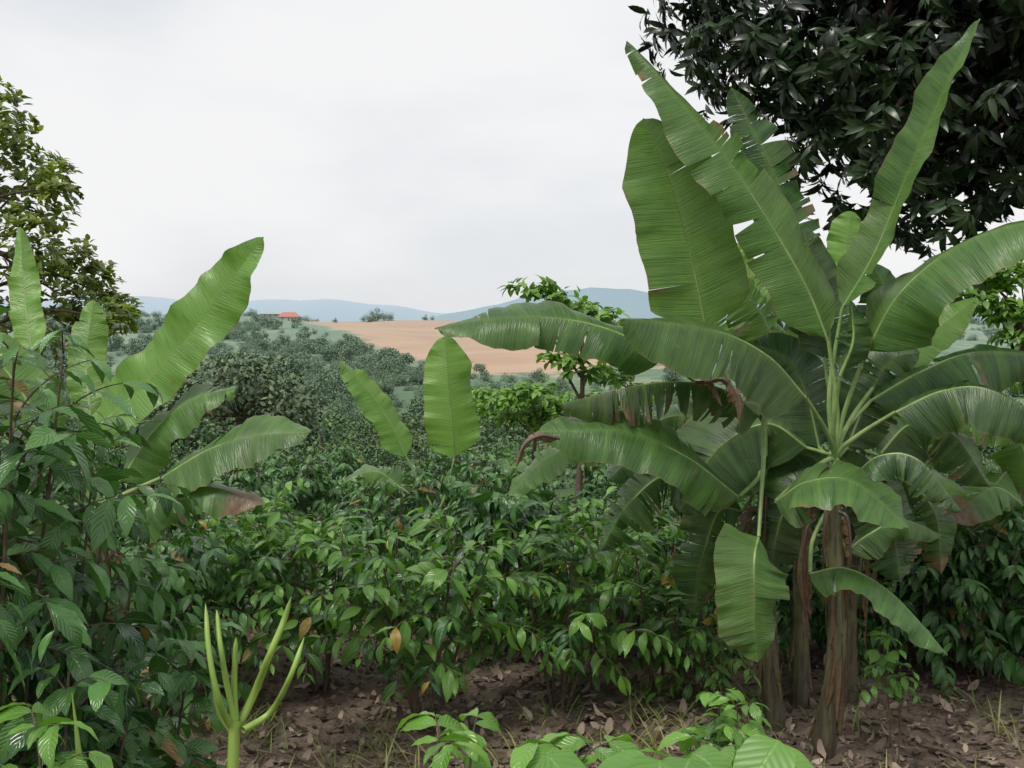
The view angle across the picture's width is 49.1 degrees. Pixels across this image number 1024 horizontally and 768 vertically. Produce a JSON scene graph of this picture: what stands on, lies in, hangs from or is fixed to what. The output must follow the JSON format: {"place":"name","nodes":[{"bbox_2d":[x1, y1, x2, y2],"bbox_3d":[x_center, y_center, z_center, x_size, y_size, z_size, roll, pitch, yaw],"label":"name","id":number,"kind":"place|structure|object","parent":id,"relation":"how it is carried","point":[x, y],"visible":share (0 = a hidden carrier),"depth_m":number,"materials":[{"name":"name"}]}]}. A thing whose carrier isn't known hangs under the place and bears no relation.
{"place":"outdoors","nodes":[
{"label":"outdoors","id":0,"kind":"place"},
{"bbox_2d":[0,287,1023,767],"bbox_3d":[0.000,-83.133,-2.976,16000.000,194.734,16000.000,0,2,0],"label":"ground","id":1,"kind":"structure","parent":0,"point":[410,331],"depth_m":8.47,"materials":[{"name":"soil"}]},
{"bbox_2d":[0,598,36,767],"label":"coffee shrub","id":2,"kind":"object","parent":1,"relation":"on","point":[19,698],"visible":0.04,"depth_m":4.45,"materials":[{"name":"green plant"}]},
{"bbox_2d":[21,636,63,756],"bbox_3d":[-1.930,1.730,4.532,0.417,1.489,0.053,2,3,41],"label":"dead stick","id":3,"kind":"object","parent":1,"relation":"on","point":[32,700],"visible":0.33,"depth_m":4.46,"materials":[{"name":"brown wood"}]},
{"bbox_2d":[0,702,113,767],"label":"coffee shrub","id":4,"kind":"object","parent":1,"relation":"on","point":[47,741],"visible":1,"depth_m":3.52,"materials":[{"name":"green plant"}]},
{"bbox_2d":[0,76,144,367],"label":"avocado tree","id":5,"kind":"object","parent":1,"relation":"on","point":[46,185],"visible":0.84,"depth_m":13.90,"materials":[{"name":"green plant"}]},
{"bbox_2d":[72,694,82,759],"bbox_3d":[-1.443,1.763,3.766,0.056,1.468,0.035,0,2,0],"label":"finger euphorbia","id":6,"kind":"object","parent":1,"relation":"on","point":[78,749],"visible":0.61,"depth_m":3.74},
{"bbox_2d":[0,659,174,767],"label":"coffee shrub","id":7,"kind":"object","parent":1,"relation":"on","point":[57,701],"visible":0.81,"depth_m":3.98,"materials":[{"name":"green plant"}]},
{"bbox_2d":[0,307,217,767],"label":"coffee shrub","id":8,"kind":"object","parent":1,"relation":"on","point":[54,448],"visible":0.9,"depth_m":4.20,"materials":[{"name":"green plant"}]},
{"bbox_2d":[78,468,141,499],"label":"coffee shrub","id":9,"kind":"object","parent":1,"relation":"on","point":[120,485],"depth_m":13.74,"materials":[{"name":"green plant"}]},
{"bbox_2d":[31,489,192,615],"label":"coffee shrub","id":10,"kind":"object","parent":1,"relation":"on","point":[123,549],"visible":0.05,"depth_m":10.13,"materials":[{"name":"green plant"}]},
{"bbox_2d":[97,449,139,498],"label":"coffee shrub","id":11,"kind":"object","parent":1,"relation":"on","point":[123,487],"visible":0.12,"depth_m":15.56,"materials":[{"name":"green plant"}]},
{"bbox_2d":[8,573,229,757],"bbox_3d":[-2.026,1.698,5.747,1.136,1.485,1.125,-2,3,-43],"label":"coffee shrub","id":12,"kind":"object","parent":1,"relation":"on","point":[164,721],"visible":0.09,"depth_m":5.69,"materials":[{"name":"green plant"}]},
{"bbox_2d":[0,413,240,759],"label":"coffee shrub","id":13,"kind":"object","parent":1,"relation":"on","point":[85,589],"visible":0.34,"depth_m":5.15,"materials":[{"name":"green plant"}]},
{"bbox_2d":[43,622,248,767],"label":"coffee shrub","id":14,"kind":"object","parent":1,"relation":"on","point":[185,679],"visible":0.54,"depth_m":4.74,"materials":[{"name":"green plant"}]},
{"bbox_2d":[0,227,311,660],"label":"banana plant","id":15,"kind":"object","parent":1,"relation":"on","point":[204,314],"visible":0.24,"depth_m":6.31,"materials":[{"name":"green plant"}]},
{"bbox_2d":[116,480,208,555],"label":"coffee shrub","id":16,"kind":"object","parent":1,"relation":"on","point":[172,529],"visible":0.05,"depth_m":11.88,"materials":[{"name":"green plant"}]},
{"bbox_2d":[149,452,179,496],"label":"coffee shrub","id":17,"kind":"object","parent":1,"relation":"on","point":[164,473],"visible":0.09,"depth_m":17.39,"materials":[{"name":"green plant"}]},
{"bbox_2d":[147,458,194,531],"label":"coffee shrub","id":18,"kind":"object","parent":1,"relation":"on","point":[171,465],"visible":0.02,"depth_m":14.99,"materials":[{"name":"green plant"}]},
{"bbox_2d":[79,513,264,730],"bbox_3d":[-2.550,1.665,7.968,1.431,1.472,1.594,-1,3,-36],"label":"coffee shrub","id":19,"kind":"object","parent":1,"relation":"on","point":[185,600],"visible":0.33,"depth_m":7.80,"materials":[{"name":"green plant"}]},
{"bbox_2d":[165,456,257,553],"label":"coffee shrub","id":20,"kind":"object","parent":1,"relation":"on","point":[235,470],"visible":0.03,"depth_m":13.59,"materials":[{"name":"green plant"}]},
{"bbox_2d":[116,477,318,670],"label":"coffee shrub","id":21,"kind":"object","parent":1,"relation":"on","point":[234,590],"visible":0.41,"depth_m":8.48,"materials":[{"name":"green plant"}]},
{"bbox_2d":[120,349,334,465],"bbox_3d":[-9.239,1.230,36.195,6.999,4.723,4.756,0,2,0],"label":"round tree","id":22,"kind":"object","parent":1,"relation":"on","point":[238,412],"visible":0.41,"depth_m":35.60,"materials":[{"name":"green plant"}]},
{"bbox_2d":[167,477,321,635],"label":"coffee shrub","id":23,"kind":"object","parent":1,"relation":"on","point":[269,622],"visible":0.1,"depth_m":9.96,"materials":[{"name":"green plant"}]},
{"bbox_2d":[177,452,314,577],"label":"coffee shrub","id":24,"kind":"object","parent":1,"relation":"on","point":[251,479],"visible":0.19,"depth_m":11.77,"materials":[{"name":"green plant"}]},
{"bbox_2d":[204,597,303,767],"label":"finger euphorbia","id":25,"kind":"object","parent":1,"relation":"on","point":[233,723],"visible":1,"depth_m":4.03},
{"bbox_2d":[261,312,279,317],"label":"farm shed","id":26,"kind":"structure","parent":1,"relation":"on","point":[272,314],"depth_m":796.28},
{"bbox_2d":[241,450,316,519],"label":"coffee shrub","id":27,"kind":"object","parent":1,"relation":"on","point":[279,466],"visible":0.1,"depth_m":15.37,"materials":[{"name":"green plant"}]},
{"bbox_2d":[254,451,308,507],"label":"coffee shrub","id":28,"kind":"object","parent":1,"relation":"on","point":[279,462],"depth_m":17.23,"materials":[{"name":"green plant"}]},
{"bbox_2d":[278,312,299,320],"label":"farmhouse","id":29,"kind":"object","parent":1,"relation":"on","point":[287,316],"visible":0.73,"depth_m":770.13,"materials":[{"name":"red tile"}]},
{"bbox_2d":[263,443,345,563],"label":"coffee shrub","id":30,"kind":"object","parent":1,"relation":"on","point":[318,494],"visible":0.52,"depth_m":13.79,"materials":[{"name":"green plant"}]},
{"bbox_2d":[221,497,425,692],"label":"coffee shrub","id":31,"kind":"object","parent":1,"relation":"on","point":[284,561],"visible":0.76,"depth_m":8.12,"materials":[{"name":"green plant"}]},
{"bbox_2d":[315,444,362,502],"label":"coffee shrub","id":32,"kind":"object","parent":1,"relation":"on","point":[360,445],"visible":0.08,"depth_m":17.22,"materials":[{"name":"green plant"}]},
{"bbox_2d":[307,441,383,520],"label":"coffee shrub","id":33,"kind":"object","parent":1,"relation":"on","point":[350,466],"visible":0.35,"depth_m":15.20,"materials":[{"name":"green plant"}]},
{"bbox_2d":[316,474,412,590],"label":"coffee shrub","id":34,"kind":"object","parent":1,"relation":"on","point":[320,570],"visible":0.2,"depth_m":11.81,"materials":[{"name":"green plant"}]},
{"bbox_2d":[311,459,469,626],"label":"coffee shrub","id":35,"kind":"object","parent":1,"relation":"on","point":[391,519],"visible":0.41,"depth_m":10.19,"materials":[{"name":"green plant"}]},
{"bbox_2d":[343,461,452,552],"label":"coffee shrub","id":36,"kind":"object","parent":1,"relation":"on","point":[397,493],"visible":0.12,"depth_m":13.65,"materials":[{"name":"green plant"}]},
{"bbox_2d":[283,507,548,730],"bbox_3d":[-0.521,1.581,7.523,1.729,1.623,1.713,1,2,19],"label":"coffee shrub","id":37,"kind":"object","parent":1,"relation":"on","point":[380,600],"visible":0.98,"depth_m":7.29,"materials":[{"name":"green plant"}]},
{"bbox_2d":[403,445,468,520],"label":"coffee shrub","id":38,"kind":"object","parent":1,"relation":"on","point":[437,474],"visible":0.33,"depth_m":15.16,"materials":[{"name":"green plant"}]},
{"bbox_2d":[413,446,459,505],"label":"coffee shrub","id":39,"kind":"object","parent":1,"relation":"on","point":[441,461],"visible":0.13,"depth_m":17.19,"materials":[{"name":"green plant"}]},
{"bbox_2d":[396,711,490,767],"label":"coffee shrub","id":40,"kind":"object","parent":1,"relation":"on","point":[441,758],"visible":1,"depth_m":3.40,"materials":[{"name":"green plant"}]},
{"bbox_2d":[339,336,551,588],"bbox_3d":[-0.714,0.861,12.097,2.286,2.755,0.457,0,2,0],"label":"banana plant","id":41,"kind":"object","parent":1,"relation":"on","point":[449,420],"visible":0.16,"depth_m":11.94,"materials":[{"name":"green plant"}]},
{"bbox_2d":[427,707,501,767],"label":"coffee shrub","id":42,"kind":"object","parent":1,"relation":"on","point":[472,759],"visible":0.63,"depth_m":3.74,"materials":[{"name":"green plant"}]},
{"bbox_2d":[420,451,548,577],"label":"coffee shrub","id":43,"kind":"object","parent":1,"relation":"on","point":[467,468],"visible":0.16,"depth_m":11.88,"materials":[{"name":"green plant"}]},
{"bbox_2d":[447,446,535,542],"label":"coffee shrub","id":44,"kind":"object","parent":1,"relation":"on","point":[528,459],"visible":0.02,"depth_m":13.89,"materials":[{"name":"green plant"}]},
{"bbox_2d":[395,466,593,690],"bbox_3d":[-0.114,1.524,9.299,1.741,1.680,1.636,0,2,-3],"label":"coffee shrub","id":45,"kind":"object","parent":1,"relation":"on","point":[492,504],"visible":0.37,"depth_m":9.10,"materials":[{"name":"green plant"}]},
{"bbox_2d":[0,305,1023,489],"bbox_3d":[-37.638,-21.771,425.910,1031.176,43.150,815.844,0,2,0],"label":"distant trees","id":46,"kind":"object","parent":1,"relation":"on","point":[335,396],"visible":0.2,"depth_m":251.15,"materials":[{"name":"green plant"}]},
{"bbox_2d":[6,513,1023,767],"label":"leaf litter","id":47,"kind":"object","parent":1,"relation":"on","point":[682,709],"visible":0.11,"depth_m":7.70,"materials":[{"name":"brown plant"}]},
{"bbox_2d":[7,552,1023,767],"bbox_3d":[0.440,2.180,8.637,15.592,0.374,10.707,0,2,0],"label":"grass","id":48,"kind":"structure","parent":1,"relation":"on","point":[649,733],"depth_m":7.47,"materials":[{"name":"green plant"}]},
{"bbox_2d":[458,463,609,640],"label":"coffee shrub","id":49,"kind":"object","parent":1,"relation":"on","point":[543,513],"visible":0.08,"depth_m":10.13,"materials":[{"name":"green plant"}]},
{"bbox_2d":[460,377,621,463],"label":"cassava plant","id":50,"kind":"object","parent":1,"relation":"on","point":[519,396],"visible":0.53,"depth_m":15.22,"materials":[{"name":"green plant"}]},
{"bbox_2d":[541,492,558,514],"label":"coffee shrub","id":51,"kind":"object","parent":1,"relation":"on","point":[550,506],"visible":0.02,"depth_m":15.39,"materials":[{"name":"green plant"}]},
{"bbox_2d":[452,495,692,710],"bbox_3d":[0.351,1.589,7.782,1.522,1.509,1.752,-1,2,-19],"label":"coffee shrub","id":52,"kind":"object","parent":1,"relation":"on","point":[577,633],"visible":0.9,"depth_m":7.71,"materials":[{"name":"green plant"}]},
{"bbox_2d":[510,733,639,767],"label":"coffee shrub","id":53,"kind":"object","parent":1,"relation":"on","point":[531,752],"visible":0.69,"depth_m":3.14,"materials":[{"name":"green plant"}]},
{"bbox_2d":[497,275,665,507],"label":"cassava plant","id":54,"kind":"object","parent":1,"relation":"on","point":[565,363],"visible":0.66,"depth_m":13.02,"materials":[{"name":"green plant"}]},
{"bbox_2d":[572,464,600,495],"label":"coffee shrub","id":55,"kind":"object","parent":1,"relation":"on","point":[574,476],"visible":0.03,"depth_m":17.18,"materials":[{"name":"green plant"}]},
{"bbox_2d":[591,464,609,495],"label":"coffee shrub","id":56,"kind":"object","parent":1,"relation":"on","point":[606,467],"depth_m":15.48,"materials":[{"name":"green plant"}]},
{"bbox_2d":[540,731,669,765],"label":"coffee shrub","id":57,"kind":"object","parent":1,"relation":"on","point":[563,740],"visible":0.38,"depth_m":3.32,"materials":[{"name":"green plant"}]},
{"bbox_2d":[507,486,715,665],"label":"coffee shrub","id":58,"kind":"object","parent":1,"relation":"on","point":[672,529],"visible":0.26,"depth_m":9.12,"materials":[{"name":"green plant"}]},
{"bbox_2d":[434,118,789,731],"bbox_3d":[1.061,0.345,7.113,2.839,4.081,1.681,-1,3,-36],"label":"banana plant","id":59,"kind":"object","parent":1,"relation":"on","point":[690,249],"visible":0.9,"depth_m":7.11,"materials":[{"name":"green plant"}]},
{"bbox_2d":[561,462,664,542],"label":"coffee shrub","id":60,"kind":"object","parent":1,"relation":"on","point":[586,482],"visible":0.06,"depth_m":13.87,"materials":[{"name":"green plant"}]},
{"bbox_2d":[560,463,667,578],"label":"coffee shrub","id":61,"kind":"object","parent":1,"relation":"on","point":[598,489],"visible":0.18,"depth_m":11.80,"materials":[{"name":"green plant"}]},
{"bbox_2d":[571,487,713,629],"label":"coffee shrub","id":62,"kind":"object","parent":1,"relation":"on","point":[671,514],"visible":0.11,"depth_m":10.14,"materials":[{"name":"green plant"}]},
{"bbox_2d":[538,535,752,707],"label":"coffee shrub","id":63,"kind":"object","parent":1,"relation":"on","point":[654,625],"visible":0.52,"depth_m":8.18,"materials":[{"name":"green plant"}]},
{"bbox_2d":[654,486,669,505],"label":"coffee shrub","id":64,"kind":"object","parent":1,"relation":"on","point":[666,497],"visible":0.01,"depth_m":17.11,"materials":[{"name":"green plant"}]},
{"bbox_2d":[662,506,688,552],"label":"coffee shrub","id":65,"kind":"object","parent":1,"relation":"on","point":[670,508],"visible":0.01,"depth_m":13.61,"materials":[{"name":"green plant"}]},
{"bbox_2d":[537,734,813,767],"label":"cocoyam plant","id":66,"kind":"object","parent":1,"relation":"on","point":[758,751],"visible":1,"depth_m":3.09,"materials":[{"name":"green plant"}]},
{"bbox_2d":[657,731,740,764],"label":"coffee shrub","id":67,"kind":"object","parent":1,"relation":"on","point":[687,741],"visible":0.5,"depth_m":3.81,"materials":[{"name":"green plant"}]},
{"bbox_2d":[635,589,765,724],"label":"coffee shrub","id":68,"kind":"object","parent":1,"relation":"on","point":[711,679],"visible":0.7,"depth_m":7.89,"materials":[{"name":"green plant"}]},
{"bbox_2d":[678,688,745,766],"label":"coffee shrub","id":69,"kind":"object","parent":1,"relation":"on","point":[729,716],"visible":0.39,"depth_m":5.36,"materials":[{"name":"green plant"}]},
{"bbox_2d":[674,497,754,528],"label":"coffee shrub","id":70,"kind":"object","parent":1,"relation":"on","point":[743,504],"visible":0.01,"depth_m":11.98,"materials":[{"name":"green plant"}]},
{"bbox_2d":[705,694,771,764],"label":"coffee shrub","id":71,"kind":"object","parent":1,"relation":"on","point":[732,735],"visible":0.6,"depth_m":5.14,"materials":[{"name":"green plant"}]},
{"bbox_2d":[710,493,843,625],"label":"coffee shrub","id":72,"kind":"object","parent":1,"relation":"on","point":[753,502],"visible":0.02,"depth_m":10.18,"materials":[{"name":"green plant"}]},
{"bbox_2d":[687,494,870,669],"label":"coffee shrub","id":73,"kind":"object","parent":1,"relation":"on","point":[784,630],"visible":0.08,"depth_m":8.90,"materials":[{"name":"green plant"}]},
{"bbox_2d":[620,19,1023,758],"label":"banana plant","id":74,"kind":"object","parent":1,"relation":"on","point":[912,325],"visible":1,"depth_m":6.86,"materials":[{"name":"green plant"}]},
{"bbox_2d":[628,0,1023,261],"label":"mango tree","id":75,"kind":"object","parent":1,"relation":"on","point":[870,64],"visible":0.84,"depth_m":9.03,"materials":[{"name":"green plant"}]},
{"bbox_2d":[778,505,929,678],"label":"coffee shrub","id":76,"kind":"object","parent":1,"relation":"on","point":[817,561],"visible":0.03,"depth_m":9.03,"materials":[{"name":"green plant"}]},
{"bbox_2d":[732,211,1005,708],"bbox_3d":[2.562,0.543,8.259,2.315,3.633,0.884,0,2,0],"label":"banana plant","id":77,"kind":"object","parent":1,"relation":"on","point":[953,451],"visible":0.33,"depth_m":8.05,"materials":[{"name":"green plant"}]},
{"bbox_2d":[859,631,920,765],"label":"coffee shrub","id":78,"kind":"object","parent":1,"relation":"on","point":[881,660],"visible":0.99,"depth_m":6.83,"materials":[{"name":"green plant"}]},
{"bbox_2d":[870,499,936,613],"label":"coffee shrub","id":79,"kind":"object","parent":1,"relation":"on","point":[884,570],"depth_m":10.12,"materials":[{"name":"green plant"}]},
{"bbox_2d":[809,503,1023,699],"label":"coffee shrub","id":80,"kind":"object","parent":1,"relation":"on","point":[931,617],"visible":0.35,"depth_m":8.63,"materials":[{"name":"green plant"}]},
{"bbox_2d":[869,506,1023,687],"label":"coffee shrub","id":81,"kind":"object","parent":1,"relation":"on","point":[1004,661],"visible":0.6,"depth_m":8.50,"materials":[{"name":"green plant"}]},
{"bbox_2d":[890,484,1021,650],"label":"coffee shrub","id":82,"kind":"object","parent":1,"relation":"on","point":[921,605],"depth_m":9.36,"materials":[{"name":"green plant"}]},
{"bbox_2d":[905,423,1023,624],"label":"banana plant","id":83,"kind":"object","parent":1,"relation":"on","point":[979,507],"visible":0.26,"depth_m":8.71,"materials":[{"name":"green plant"}]},
{"bbox_2d":[949,501,1023,659],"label":"coffee shrub","id":84,"kind":"object","parent":1,"relation":"on","point":[1019,560],"visible":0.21,"depth_m":8.68,"materials":[{"name":"green plant"}]},
{"bbox_2d":[957,259,1023,394],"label":"lemon tree","id":85,"kind":"object","parent":1,"relation":"on","point":[1003,311],"visible":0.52,"depth_m":8.28,"materials":[{"name":"green plant"}]},
{"bbox_2d":[982,459,1000,471],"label":"coffee shrub","id":86,"kind":"object","parent":1,"relation":"on","point":[994,467],"visible":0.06,"depth_m":17.25,"materials":[{"name":"green plant"}]},
{"bbox_2d":[0,0,1023,312],"label":"sky","id":87,"kind":"structure","parent":0,"point":[435,156],"materials":[{"name":"white"}]}
]}

